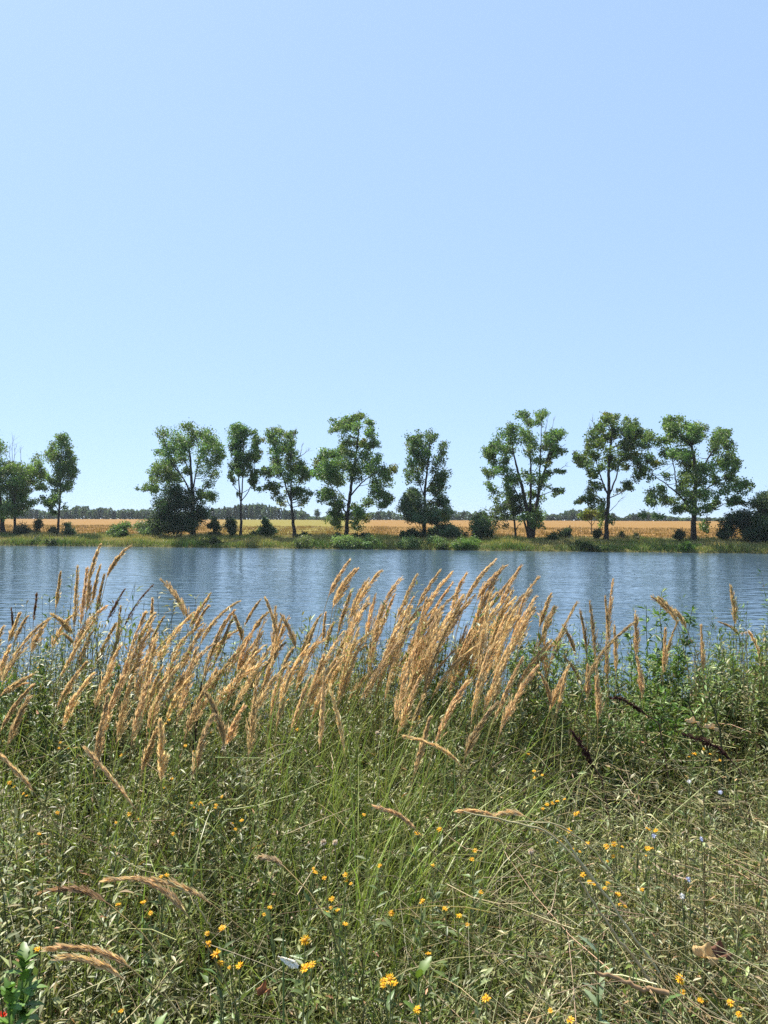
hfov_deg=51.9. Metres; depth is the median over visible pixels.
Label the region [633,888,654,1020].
yellow flower
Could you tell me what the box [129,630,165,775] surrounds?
plumed grass
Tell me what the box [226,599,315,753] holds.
plumed grass
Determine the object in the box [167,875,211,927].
dead stalk
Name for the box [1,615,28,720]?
plumed grass
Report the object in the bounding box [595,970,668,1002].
dry twig
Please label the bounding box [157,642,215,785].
plumed grass
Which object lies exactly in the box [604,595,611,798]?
plumed grass
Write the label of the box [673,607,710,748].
plumed grass
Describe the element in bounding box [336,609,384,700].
plumed grass
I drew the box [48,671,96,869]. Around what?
plumed grass
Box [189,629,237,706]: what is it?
plumed grass
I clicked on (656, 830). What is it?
yellow flower
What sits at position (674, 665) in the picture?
leafy weed
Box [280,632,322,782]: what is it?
plumed grass
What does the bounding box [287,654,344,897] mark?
plumed grass
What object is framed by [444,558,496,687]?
plumed grass
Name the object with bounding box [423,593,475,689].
plumed grass
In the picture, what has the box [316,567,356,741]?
plumed grass
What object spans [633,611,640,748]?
plumed grass
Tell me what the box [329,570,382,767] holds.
plumed grass
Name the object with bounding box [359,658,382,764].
plumed grass
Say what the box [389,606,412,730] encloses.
plumed grass
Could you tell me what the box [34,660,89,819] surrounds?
plumed grass
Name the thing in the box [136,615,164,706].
plumed grass
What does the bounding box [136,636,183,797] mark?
plumed grass
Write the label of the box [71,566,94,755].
plumed grass
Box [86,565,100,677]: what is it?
plumed grass
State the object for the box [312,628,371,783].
plumed grass
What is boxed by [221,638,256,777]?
plumed grass
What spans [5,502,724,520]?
woodland
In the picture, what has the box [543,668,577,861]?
plumed grass
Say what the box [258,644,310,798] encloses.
plumed grass
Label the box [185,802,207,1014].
yellow flower
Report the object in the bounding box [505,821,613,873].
dead stalk
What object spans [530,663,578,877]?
plumed grass
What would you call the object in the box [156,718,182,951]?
plumed grass
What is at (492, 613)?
plumed grass
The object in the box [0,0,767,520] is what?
sky
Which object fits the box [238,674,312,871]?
plumed grass
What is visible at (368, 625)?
plumed grass
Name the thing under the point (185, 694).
plumed grass
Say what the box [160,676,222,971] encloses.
plumed grass
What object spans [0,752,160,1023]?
plumed grass
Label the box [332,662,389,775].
plumed grass
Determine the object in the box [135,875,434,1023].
plumed grass
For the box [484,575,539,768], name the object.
plumed grass
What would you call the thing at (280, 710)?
plumed grass
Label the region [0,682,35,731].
plumed grass
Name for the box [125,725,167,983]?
plumed grass
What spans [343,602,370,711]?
plumed grass
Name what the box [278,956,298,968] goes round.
white feather
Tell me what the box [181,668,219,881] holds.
plumed grass
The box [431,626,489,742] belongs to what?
plumed grass
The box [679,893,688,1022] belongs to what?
white flower
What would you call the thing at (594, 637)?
plumed grass
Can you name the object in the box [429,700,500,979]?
plumed grass
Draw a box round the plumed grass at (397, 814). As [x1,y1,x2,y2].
[372,804,550,1019]
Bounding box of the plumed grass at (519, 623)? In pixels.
[497,595,537,739]
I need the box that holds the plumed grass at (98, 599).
[92,573,105,660]
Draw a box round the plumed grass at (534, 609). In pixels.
[488,605,536,774]
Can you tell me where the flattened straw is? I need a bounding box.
[367,683,767,1023]
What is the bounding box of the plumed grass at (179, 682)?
[137,659,198,840]
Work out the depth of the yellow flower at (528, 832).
2.20 m
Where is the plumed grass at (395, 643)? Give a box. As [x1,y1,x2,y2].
[344,618,416,725]
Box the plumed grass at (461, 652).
[439,628,492,776]
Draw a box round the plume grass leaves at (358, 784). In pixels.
[0,622,766,1023]
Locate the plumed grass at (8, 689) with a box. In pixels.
[0,670,37,695]
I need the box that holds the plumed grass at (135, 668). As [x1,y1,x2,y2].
[91,652,157,805]
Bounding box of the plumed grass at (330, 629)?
[319,621,334,717]
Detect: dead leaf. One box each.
[255,980,271,995]
[685,716,699,725]
[692,942,718,965]
[704,723,718,731]
[711,940,732,961]
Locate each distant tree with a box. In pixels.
[78,506,87,518]
[298,510,306,519]
[313,509,320,519]
[567,510,576,520]
[630,514,637,520]
[644,510,651,520]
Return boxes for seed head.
[222,746,230,907]
[320,840,331,1020]
[333,839,343,1015]
[376,731,383,881]
[741,632,745,866]
[745,631,749,834]
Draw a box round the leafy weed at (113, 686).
[78,664,174,810]
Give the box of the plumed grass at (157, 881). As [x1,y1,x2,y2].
[100,875,299,1023]
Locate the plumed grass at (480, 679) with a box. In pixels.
[466,645,517,872]
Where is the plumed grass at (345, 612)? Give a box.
[328,590,351,700]
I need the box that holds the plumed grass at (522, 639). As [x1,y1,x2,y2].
[497,599,534,747]
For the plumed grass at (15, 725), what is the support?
on the bank at (261, 975)
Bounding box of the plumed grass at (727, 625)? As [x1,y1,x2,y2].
[717,621,758,683]
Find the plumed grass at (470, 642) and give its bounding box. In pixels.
[458,622,475,731]
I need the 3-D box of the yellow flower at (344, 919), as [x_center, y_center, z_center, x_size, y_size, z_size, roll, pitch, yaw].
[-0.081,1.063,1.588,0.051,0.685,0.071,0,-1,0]
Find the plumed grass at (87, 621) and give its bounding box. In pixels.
[37,605,107,768]
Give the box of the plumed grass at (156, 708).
[137,666,181,874]
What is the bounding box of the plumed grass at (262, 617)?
[230,612,268,725]
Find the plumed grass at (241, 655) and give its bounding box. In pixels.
[225,621,258,787]
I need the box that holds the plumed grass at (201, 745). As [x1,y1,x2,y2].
[172,713,225,1023]
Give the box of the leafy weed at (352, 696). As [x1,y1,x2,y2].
[303,658,391,766]
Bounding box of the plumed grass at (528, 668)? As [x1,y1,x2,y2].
[493,639,551,803]
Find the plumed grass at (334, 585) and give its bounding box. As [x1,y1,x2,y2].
[306,559,350,765]
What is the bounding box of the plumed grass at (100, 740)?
[89,692,135,915]
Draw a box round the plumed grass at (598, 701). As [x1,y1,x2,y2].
[572,665,604,852]
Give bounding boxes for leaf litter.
[6,853,743,1022]
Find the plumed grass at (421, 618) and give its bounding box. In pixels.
[405,597,447,762]
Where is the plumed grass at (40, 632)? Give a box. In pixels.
[20,623,47,706]
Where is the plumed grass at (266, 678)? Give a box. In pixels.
[247,645,279,755]
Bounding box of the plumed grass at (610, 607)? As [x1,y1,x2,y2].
[602,578,614,702]
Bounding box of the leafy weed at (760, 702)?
[692,665,767,850]
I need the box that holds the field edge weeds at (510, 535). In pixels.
[0,529,746,540]
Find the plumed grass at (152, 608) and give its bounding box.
[145,598,153,731]
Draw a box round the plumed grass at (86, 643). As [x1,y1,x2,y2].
[72,629,93,722]
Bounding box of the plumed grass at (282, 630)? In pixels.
[266,615,289,732]
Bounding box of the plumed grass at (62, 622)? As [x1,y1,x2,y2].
[50,613,100,688]
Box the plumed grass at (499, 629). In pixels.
[469,611,519,807]
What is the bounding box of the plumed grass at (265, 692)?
[225,661,309,902]
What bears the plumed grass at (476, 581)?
on the bank at (261, 975)
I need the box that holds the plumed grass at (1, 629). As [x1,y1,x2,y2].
[0,625,4,648]
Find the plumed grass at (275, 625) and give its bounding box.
[264,596,342,713]
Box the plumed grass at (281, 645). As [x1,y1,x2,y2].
[249,641,286,759]
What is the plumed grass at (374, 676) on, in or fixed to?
on the bank at (261, 975)
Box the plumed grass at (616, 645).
[613,625,618,741]
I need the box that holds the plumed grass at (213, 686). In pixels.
[169,662,229,848]
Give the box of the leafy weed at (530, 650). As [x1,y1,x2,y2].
[486,639,545,783]
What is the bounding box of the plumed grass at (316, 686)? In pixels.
[279,657,338,828]
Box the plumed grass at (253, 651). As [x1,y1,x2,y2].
[207,647,257,785]
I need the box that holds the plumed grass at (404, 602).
[376,573,418,720]
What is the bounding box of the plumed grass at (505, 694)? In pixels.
[466,655,523,873]
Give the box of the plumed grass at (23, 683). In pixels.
[0,682,28,764]
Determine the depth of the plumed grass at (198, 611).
3.22 m
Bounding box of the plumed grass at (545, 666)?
[543,624,610,820]
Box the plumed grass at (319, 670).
[300,652,328,788]
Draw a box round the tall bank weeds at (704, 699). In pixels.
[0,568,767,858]
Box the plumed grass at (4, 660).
[0,644,11,738]
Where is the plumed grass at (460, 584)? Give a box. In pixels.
[441,572,467,699]
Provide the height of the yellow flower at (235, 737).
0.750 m
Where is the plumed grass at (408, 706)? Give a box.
[379,674,422,884]
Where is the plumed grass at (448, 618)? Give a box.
[396,594,464,767]
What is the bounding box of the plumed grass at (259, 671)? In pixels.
[235,653,278,748]
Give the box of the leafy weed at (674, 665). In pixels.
[622,637,726,806]
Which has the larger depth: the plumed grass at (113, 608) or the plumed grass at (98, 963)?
the plumed grass at (113, 608)
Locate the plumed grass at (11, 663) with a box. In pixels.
[0,616,52,849]
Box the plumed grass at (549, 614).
[532,604,554,743]
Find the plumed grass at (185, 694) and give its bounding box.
[167,646,198,843]
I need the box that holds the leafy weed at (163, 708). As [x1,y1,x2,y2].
[131,672,207,768]
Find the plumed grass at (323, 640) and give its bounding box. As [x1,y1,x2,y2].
[258,638,326,750]
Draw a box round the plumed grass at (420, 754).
[339,716,454,949]
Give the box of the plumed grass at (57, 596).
[48,570,61,716]
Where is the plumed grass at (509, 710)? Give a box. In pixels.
[477,664,539,893]
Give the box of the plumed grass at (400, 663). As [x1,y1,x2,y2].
[379,650,410,738]
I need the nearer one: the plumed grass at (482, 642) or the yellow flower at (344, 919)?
the yellow flower at (344, 919)
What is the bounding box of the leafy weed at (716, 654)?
[653,649,765,783]
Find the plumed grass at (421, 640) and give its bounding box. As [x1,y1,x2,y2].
[382,626,435,754]
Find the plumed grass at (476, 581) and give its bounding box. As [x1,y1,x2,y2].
[441,561,505,761]
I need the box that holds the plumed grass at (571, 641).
[562,624,614,740]
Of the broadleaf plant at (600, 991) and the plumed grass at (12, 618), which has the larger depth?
the plumed grass at (12, 618)
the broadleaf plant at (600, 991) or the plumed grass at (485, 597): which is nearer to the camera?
the broadleaf plant at (600, 991)
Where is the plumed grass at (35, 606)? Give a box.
[12,592,37,761]
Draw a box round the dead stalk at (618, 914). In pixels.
[562,835,659,973]
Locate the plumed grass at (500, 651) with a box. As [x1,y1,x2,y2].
[463,605,517,768]
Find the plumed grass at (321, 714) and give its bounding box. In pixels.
[262,668,353,890]
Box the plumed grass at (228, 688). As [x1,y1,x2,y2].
[188,661,267,845]
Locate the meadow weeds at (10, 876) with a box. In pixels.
[0,648,767,1023]
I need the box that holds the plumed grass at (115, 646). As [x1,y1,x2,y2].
[73,629,121,781]
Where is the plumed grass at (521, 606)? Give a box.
[500,596,525,776]
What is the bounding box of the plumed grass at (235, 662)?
[206,632,253,758]
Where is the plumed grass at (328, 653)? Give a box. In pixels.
[285,630,345,772]
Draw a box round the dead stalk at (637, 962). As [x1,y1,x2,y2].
[578,879,656,987]
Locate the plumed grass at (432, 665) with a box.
[381,621,451,830]
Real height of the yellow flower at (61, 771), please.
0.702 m
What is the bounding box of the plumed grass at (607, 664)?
[604,643,609,801]
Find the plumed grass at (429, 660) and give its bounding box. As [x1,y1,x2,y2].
[416,605,443,793]
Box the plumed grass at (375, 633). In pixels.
[360,601,384,819]
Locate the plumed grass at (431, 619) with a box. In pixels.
[376,591,459,712]
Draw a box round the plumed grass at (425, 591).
[389,568,441,716]
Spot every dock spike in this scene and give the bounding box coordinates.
[570,729,620,934]
[609,696,673,830]
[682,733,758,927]
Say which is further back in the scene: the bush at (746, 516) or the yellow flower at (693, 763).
the bush at (746, 516)
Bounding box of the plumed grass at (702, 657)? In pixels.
[671,624,706,745]
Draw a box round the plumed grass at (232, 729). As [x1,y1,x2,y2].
[204,703,270,870]
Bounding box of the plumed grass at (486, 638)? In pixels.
[463,625,491,724]
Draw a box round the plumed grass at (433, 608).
[394,607,435,732]
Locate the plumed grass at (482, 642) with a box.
[422,592,492,859]
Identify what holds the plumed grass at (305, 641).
on the bank at (261, 975)
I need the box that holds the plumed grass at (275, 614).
[270,605,312,697]
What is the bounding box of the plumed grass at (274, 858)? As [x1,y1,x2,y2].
[256,853,567,1023]
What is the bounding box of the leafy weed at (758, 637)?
[724,635,767,783]
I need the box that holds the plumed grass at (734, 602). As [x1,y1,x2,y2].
[729,583,740,724]
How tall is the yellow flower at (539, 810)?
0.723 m
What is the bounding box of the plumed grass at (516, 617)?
[459,614,520,755]
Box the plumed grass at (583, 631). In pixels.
[579,609,591,732]
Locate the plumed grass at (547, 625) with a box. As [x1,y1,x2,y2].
[515,606,557,764]
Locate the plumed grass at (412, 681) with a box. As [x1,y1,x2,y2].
[395,655,424,797]
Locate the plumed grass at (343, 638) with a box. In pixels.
[311,612,357,765]
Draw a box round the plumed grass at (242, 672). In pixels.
[201,644,266,833]
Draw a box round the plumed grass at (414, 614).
[375,607,423,732]
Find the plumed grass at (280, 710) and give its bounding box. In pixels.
[267,669,375,904]
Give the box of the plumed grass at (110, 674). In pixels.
[53,642,122,877]
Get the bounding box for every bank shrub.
[27,536,42,543]
[42,538,58,544]
[207,535,221,544]
[290,533,314,547]
[330,534,361,548]
[356,532,382,546]
[395,534,424,548]
[425,534,450,548]
[449,533,481,549]
[564,540,608,551]
[666,540,702,550]
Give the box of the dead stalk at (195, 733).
[189,682,201,825]
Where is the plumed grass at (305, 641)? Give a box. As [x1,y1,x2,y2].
[287,612,322,738]
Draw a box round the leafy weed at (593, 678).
[562,646,605,731]
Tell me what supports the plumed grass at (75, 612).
on the bank at (261, 975)
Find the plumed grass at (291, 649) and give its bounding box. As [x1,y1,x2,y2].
[265,647,294,755]
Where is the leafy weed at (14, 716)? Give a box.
[0,676,52,840]
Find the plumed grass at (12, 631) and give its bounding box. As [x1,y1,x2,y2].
[5,611,21,652]
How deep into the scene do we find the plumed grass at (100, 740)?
2.05 m
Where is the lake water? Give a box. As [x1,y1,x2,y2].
[0,546,767,729]
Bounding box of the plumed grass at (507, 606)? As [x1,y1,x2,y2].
[481,596,517,687]
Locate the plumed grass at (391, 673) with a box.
[377,625,410,818]
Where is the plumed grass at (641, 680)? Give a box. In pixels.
[635,655,693,816]
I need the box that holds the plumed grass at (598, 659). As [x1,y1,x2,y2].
[558,620,635,809]
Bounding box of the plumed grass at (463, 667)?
[426,632,486,720]
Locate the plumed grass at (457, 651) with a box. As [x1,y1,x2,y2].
[423,638,465,757]
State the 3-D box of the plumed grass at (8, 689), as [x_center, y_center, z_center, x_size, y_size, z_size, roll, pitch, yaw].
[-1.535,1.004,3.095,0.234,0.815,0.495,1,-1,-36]
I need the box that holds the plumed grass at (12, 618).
[10,607,13,703]
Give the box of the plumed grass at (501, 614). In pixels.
[487,589,514,688]
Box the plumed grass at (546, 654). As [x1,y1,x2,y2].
[507,640,588,745]
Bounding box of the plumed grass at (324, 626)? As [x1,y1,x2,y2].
[322,611,327,724]
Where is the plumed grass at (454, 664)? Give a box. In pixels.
[407,639,485,785]
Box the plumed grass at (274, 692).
[258,650,300,829]
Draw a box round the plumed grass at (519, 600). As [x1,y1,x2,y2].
[491,593,525,778]
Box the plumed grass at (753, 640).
[747,629,765,795]
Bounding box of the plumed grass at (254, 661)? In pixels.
[230,615,269,769]
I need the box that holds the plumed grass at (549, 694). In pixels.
[538,672,595,859]
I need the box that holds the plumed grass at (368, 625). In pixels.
[357,593,376,723]
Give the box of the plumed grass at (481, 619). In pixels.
[462,591,498,714]
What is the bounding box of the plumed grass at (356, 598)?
[334,578,369,753]
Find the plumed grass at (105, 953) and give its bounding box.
[40,882,364,1023]
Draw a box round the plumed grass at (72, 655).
[34,614,97,832]
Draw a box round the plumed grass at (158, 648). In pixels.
[128,635,169,751]
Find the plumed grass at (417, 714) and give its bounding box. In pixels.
[390,693,425,890]
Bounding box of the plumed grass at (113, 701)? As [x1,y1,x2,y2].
[32,675,124,873]
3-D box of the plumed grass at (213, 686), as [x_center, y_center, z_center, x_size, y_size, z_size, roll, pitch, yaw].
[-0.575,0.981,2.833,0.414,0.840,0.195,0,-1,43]
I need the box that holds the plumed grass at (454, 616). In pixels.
[418,594,464,747]
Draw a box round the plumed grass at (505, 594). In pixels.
[477,564,542,680]
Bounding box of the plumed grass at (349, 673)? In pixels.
[323,635,371,822]
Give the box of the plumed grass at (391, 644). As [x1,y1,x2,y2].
[334,596,414,823]
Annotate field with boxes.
[4,518,741,538]
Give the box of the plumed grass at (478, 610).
[466,592,484,709]
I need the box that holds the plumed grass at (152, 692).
[125,666,163,785]
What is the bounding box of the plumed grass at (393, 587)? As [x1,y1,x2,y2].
[351,577,402,737]
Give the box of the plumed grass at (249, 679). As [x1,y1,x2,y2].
[205,645,271,913]
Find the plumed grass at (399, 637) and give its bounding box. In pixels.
[375,605,412,761]
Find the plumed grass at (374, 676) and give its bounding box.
[314,635,403,891]
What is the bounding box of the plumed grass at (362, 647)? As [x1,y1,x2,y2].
[300,645,366,716]
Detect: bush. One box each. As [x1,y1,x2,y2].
[11,521,32,533]
[27,517,44,533]
[46,525,59,533]
[60,521,77,534]
[106,520,134,536]
[132,515,161,536]
[145,481,214,536]
[203,516,221,535]
[221,515,238,535]
[249,515,278,536]
[295,531,310,536]
[333,531,371,537]
[394,486,456,534]
[398,527,423,537]
[419,522,470,538]
[464,506,496,538]
[544,531,561,540]
[556,526,573,537]
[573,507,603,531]
[591,528,603,538]
[616,531,640,539]
[671,527,689,539]
[712,508,743,540]
[732,506,753,539]
[739,509,767,541]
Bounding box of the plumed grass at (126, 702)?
[74,674,133,861]
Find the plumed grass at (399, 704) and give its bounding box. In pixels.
[377,649,415,816]
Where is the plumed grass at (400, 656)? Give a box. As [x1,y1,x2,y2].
[382,623,407,770]
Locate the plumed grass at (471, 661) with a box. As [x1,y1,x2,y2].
[459,624,482,749]
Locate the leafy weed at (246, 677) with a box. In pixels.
[217,672,284,823]
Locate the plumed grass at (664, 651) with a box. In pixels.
[661,627,668,733]
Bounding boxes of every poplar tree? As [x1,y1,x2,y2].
[0,435,12,533]
[0,436,49,532]
[38,431,80,534]
[134,421,226,534]
[224,421,262,535]
[254,424,314,536]
[310,409,398,535]
[401,427,453,536]
[478,407,570,538]
[488,486,526,537]
[572,410,652,539]
[637,413,755,540]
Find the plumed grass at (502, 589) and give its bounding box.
[465,573,514,702]
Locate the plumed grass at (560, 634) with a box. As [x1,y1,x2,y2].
[531,601,579,795]
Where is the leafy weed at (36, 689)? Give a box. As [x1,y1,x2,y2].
[2,658,70,826]
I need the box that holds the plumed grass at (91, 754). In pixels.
[81,744,256,1017]
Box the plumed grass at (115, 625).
[21,622,117,773]
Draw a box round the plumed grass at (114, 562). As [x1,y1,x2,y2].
[87,545,168,714]
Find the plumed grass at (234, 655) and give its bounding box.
[184,643,244,744]
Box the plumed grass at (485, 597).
[458,565,504,725]
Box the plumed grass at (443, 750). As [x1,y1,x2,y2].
[401,734,561,986]
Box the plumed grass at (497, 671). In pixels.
[465,640,511,862]
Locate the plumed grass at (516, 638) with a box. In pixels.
[486,610,535,739]
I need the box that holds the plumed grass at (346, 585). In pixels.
[318,568,358,721]
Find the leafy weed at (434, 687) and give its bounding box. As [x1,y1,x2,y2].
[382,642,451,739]
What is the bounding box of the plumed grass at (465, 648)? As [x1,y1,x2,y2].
[442,636,471,756]
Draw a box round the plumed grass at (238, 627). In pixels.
[233,614,253,765]
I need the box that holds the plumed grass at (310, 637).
[296,619,318,723]
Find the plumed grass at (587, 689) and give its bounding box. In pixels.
[556,662,596,889]
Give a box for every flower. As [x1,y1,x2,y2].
[0,882,12,1023]
[1,781,19,940]
[19,792,35,997]
[26,833,45,1023]
[26,946,48,1023]
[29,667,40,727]
[48,741,68,941]
[51,811,63,1023]
[105,902,128,1023]
[115,753,127,894]
[116,812,145,1010]
[130,900,158,1023]
[143,911,166,1023]
[149,873,174,1023]
[163,778,182,970]
[165,719,178,835]
[168,832,186,1023]
[182,745,194,850]
[182,802,205,982]
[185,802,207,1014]
[200,940,225,1023]
[200,949,231,1023]
[202,731,215,857]
[205,803,225,960]
[205,924,234,1023]
[212,795,230,1021]
[216,961,230,1023]
[228,697,240,828]
[228,960,250,1023]
[232,819,254,1013]
[261,905,287,1023]
[280,699,297,862]
[286,963,319,1023]
[288,867,326,1021]
[290,728,302,874]
[290,934,317,1020]
[303,960,321,1023]
[323,896,344,1020]
[326,908,350,1021]
[332,922,360,1023]
[333,873,353,1021]
[356,813,380,1006]
[360,863,386,1017]
[374,977,399,1023]
[376,910,403,1023]
[380,973,394,1023]
[406,831,426,1014]
[407,899,428,1022]
[413,1005,420,1023]
[414,716,423,844]
[423,863,446,1023]
[425,952,441,1023]
[427,827,448,1021]
[433,907,458,1023]
[445,913,469,1023]
[461,849,482,1001]
[462,857,482,1010]
[468,700,478,785]
[473,890,487,1022]
[482,994,490,1023]
[504,686,512,797]
[516,753,533,930]
[517,770,535,983]
[528,774,547,970]
[528,849,537,1011]
[538,801,557,991]
[543,798,565,947]
[544,827,571,1023]
[547,840,570,994]
[548,1008,574,1023]
[567,811,585,983]
[572,872,595,1020]
[573,842,592,996]
[580,880,606,1023]
[588,844,613,1018]
[594,892,625,1023]
[597,881,619,1023]
[605,841,631,1022]
[632,846,653,1015]
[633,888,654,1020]
[640,827,660,1011]
[652,834,660,1010]
[665,973,685,1023]
[677,753,696,947]
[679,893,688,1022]
[685,877,695,1023]
[687,779,694,1017]
[697,996,702,1023]
[699,748,711,913]
[699,836,708,1023]
[707,759,726,906]
[719,790,726,973]
[727,998,746,1022]
[735,1011,741,1023]
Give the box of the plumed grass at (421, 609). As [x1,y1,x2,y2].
[386,598,431,724]
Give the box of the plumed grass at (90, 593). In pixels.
[83,572,92,741]
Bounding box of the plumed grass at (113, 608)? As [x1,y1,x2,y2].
[74,588,127,730]
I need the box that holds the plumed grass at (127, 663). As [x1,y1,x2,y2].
[95,610,180,938]
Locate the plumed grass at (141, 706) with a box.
[121,667,180,934]
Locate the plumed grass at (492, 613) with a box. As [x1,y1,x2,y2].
[462,603,500,765]
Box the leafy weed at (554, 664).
[515,638,577,749]
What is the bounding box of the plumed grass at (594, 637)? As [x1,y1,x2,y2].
[589,600,600,754]
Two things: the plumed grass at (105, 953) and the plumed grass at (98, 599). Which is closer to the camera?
the plumed grass at (105, 953)
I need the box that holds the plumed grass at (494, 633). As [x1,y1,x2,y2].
[468,619,501,795]
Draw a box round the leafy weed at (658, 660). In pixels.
[626,588,698,745]
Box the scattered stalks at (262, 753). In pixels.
[0,691,767,1023]
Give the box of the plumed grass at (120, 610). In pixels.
[114,605,122,676]
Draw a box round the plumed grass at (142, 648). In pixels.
[113,615,155,757]
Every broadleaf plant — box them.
[0,977,29,1023]
[3,942,47,1022]
[147,1012,166,1023]
[281,931,290,1023]
[403,956,431,1023]
[578,935,613,1023]
[645,994,680,1023]
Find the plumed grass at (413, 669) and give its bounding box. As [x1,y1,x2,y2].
[408,639,436,826]
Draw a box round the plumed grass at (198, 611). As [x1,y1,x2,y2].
[164,592,232,752]
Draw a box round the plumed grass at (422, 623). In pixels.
[401,609,428,713]
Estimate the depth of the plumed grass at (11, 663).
2.58 m
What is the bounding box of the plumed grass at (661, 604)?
[650,595,703,692]
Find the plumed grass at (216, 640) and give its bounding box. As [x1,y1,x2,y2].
[177,619,225,799]
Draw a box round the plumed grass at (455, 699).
[352,679,472,896]
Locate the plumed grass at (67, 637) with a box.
[61,632,95,696]
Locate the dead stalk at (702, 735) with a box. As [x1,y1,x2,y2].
[687,701,716,804]
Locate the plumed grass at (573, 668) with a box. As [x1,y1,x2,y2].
[562,655,594,773]
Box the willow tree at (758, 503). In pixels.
[743,488,767,520]
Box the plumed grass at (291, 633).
[280,613,334,718]
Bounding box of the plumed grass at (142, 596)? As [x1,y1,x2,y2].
[107,585,153,685]
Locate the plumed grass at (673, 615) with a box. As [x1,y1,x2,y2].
[657,596,699,748]
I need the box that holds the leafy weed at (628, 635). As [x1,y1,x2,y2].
[578,627,680,761]
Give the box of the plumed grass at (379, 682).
[359,644,396,788]
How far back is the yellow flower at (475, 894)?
1.66 m
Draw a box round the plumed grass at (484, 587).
[456,565,507,687]
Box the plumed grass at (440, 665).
[407,648,456,785]
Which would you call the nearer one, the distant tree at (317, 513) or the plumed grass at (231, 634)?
the plumed grass at (231, 634)
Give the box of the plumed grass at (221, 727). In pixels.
[203,689,243,913]
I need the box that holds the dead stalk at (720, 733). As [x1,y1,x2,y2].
[708,697,727,806]
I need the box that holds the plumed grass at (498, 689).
[480,642,514,848]
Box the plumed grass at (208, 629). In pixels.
[179,600,240,740]
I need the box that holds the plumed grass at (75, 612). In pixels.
[70,564,80,717]
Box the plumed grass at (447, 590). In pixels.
[424,581,454,631]
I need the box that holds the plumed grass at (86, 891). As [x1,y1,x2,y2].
[34,884,191,1023]
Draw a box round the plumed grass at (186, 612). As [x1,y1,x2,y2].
[166,581,235,731]
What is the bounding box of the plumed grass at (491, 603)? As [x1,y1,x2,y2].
[454,600,493,717]
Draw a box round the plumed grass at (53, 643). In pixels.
[7,615,71,705]
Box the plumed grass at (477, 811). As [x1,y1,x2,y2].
[453,801,568,1019]
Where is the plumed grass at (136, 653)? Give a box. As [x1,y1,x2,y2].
[101,627,154,785]
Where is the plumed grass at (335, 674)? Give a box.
[290,642,358,830]
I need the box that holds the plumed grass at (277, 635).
[263,615,284,726]
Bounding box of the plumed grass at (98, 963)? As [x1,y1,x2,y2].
[51,953,165,1023]
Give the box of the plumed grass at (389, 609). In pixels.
[361,593,395,712]
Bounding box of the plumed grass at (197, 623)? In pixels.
[170,604,210,774]
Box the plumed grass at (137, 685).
[127,637,155,772]
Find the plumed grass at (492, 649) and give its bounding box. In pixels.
[463,632,501,805]
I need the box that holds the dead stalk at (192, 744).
[189,704,195,805]
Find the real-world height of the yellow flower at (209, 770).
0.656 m
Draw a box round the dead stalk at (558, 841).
[464,811,604,896]
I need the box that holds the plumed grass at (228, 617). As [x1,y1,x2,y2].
[183,609,236,749]
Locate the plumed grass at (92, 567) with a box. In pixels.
[80,543,101,759]
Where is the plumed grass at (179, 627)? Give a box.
[131,611,195,754]
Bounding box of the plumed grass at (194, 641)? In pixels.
[167,622,206,729]
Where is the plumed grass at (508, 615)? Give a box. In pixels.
[470,601,514,757]
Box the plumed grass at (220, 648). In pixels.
[187,615,234,734]
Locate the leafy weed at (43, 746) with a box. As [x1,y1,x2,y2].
[27,691,128,879]
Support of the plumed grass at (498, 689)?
on the bank at (261, 975)
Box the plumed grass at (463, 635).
[438,623,467,776]
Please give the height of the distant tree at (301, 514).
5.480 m
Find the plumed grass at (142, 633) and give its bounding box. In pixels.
[116,612,156,798]
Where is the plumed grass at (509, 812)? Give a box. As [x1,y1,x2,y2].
[493,809,604,1015]
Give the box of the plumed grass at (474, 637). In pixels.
[448,608,502,768]
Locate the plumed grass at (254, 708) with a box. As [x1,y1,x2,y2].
[242,674,326,894]
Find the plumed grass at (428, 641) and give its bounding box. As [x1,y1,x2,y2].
[394,611,463,791]
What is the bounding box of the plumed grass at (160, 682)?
[108,661,183,831]
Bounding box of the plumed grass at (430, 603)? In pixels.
[424,571,452,612]
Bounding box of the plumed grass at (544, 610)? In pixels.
[528,592,551,725]
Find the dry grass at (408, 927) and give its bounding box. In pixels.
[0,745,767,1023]
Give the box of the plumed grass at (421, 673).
[404,645,460,779]
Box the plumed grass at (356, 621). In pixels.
[319,595,370,773]
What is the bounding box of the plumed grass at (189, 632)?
[154,622,203,700]
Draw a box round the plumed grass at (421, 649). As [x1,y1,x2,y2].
[396,605,444,756]
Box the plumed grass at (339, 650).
[314,640,343,797]
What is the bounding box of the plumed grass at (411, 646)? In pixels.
[392,609,432,715]
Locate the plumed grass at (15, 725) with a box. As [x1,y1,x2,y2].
[0,694,55,857]
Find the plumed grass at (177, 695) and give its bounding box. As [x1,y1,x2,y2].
[136,673,195,903]
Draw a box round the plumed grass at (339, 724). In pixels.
[251,683,360,895]
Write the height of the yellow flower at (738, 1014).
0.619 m
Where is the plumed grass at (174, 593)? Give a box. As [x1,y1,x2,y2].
[159,577,208,766]
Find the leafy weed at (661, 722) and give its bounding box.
[591,671,709,846]
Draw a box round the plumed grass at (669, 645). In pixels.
[624,620,678,728]
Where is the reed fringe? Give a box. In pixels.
[0,535,767,552]

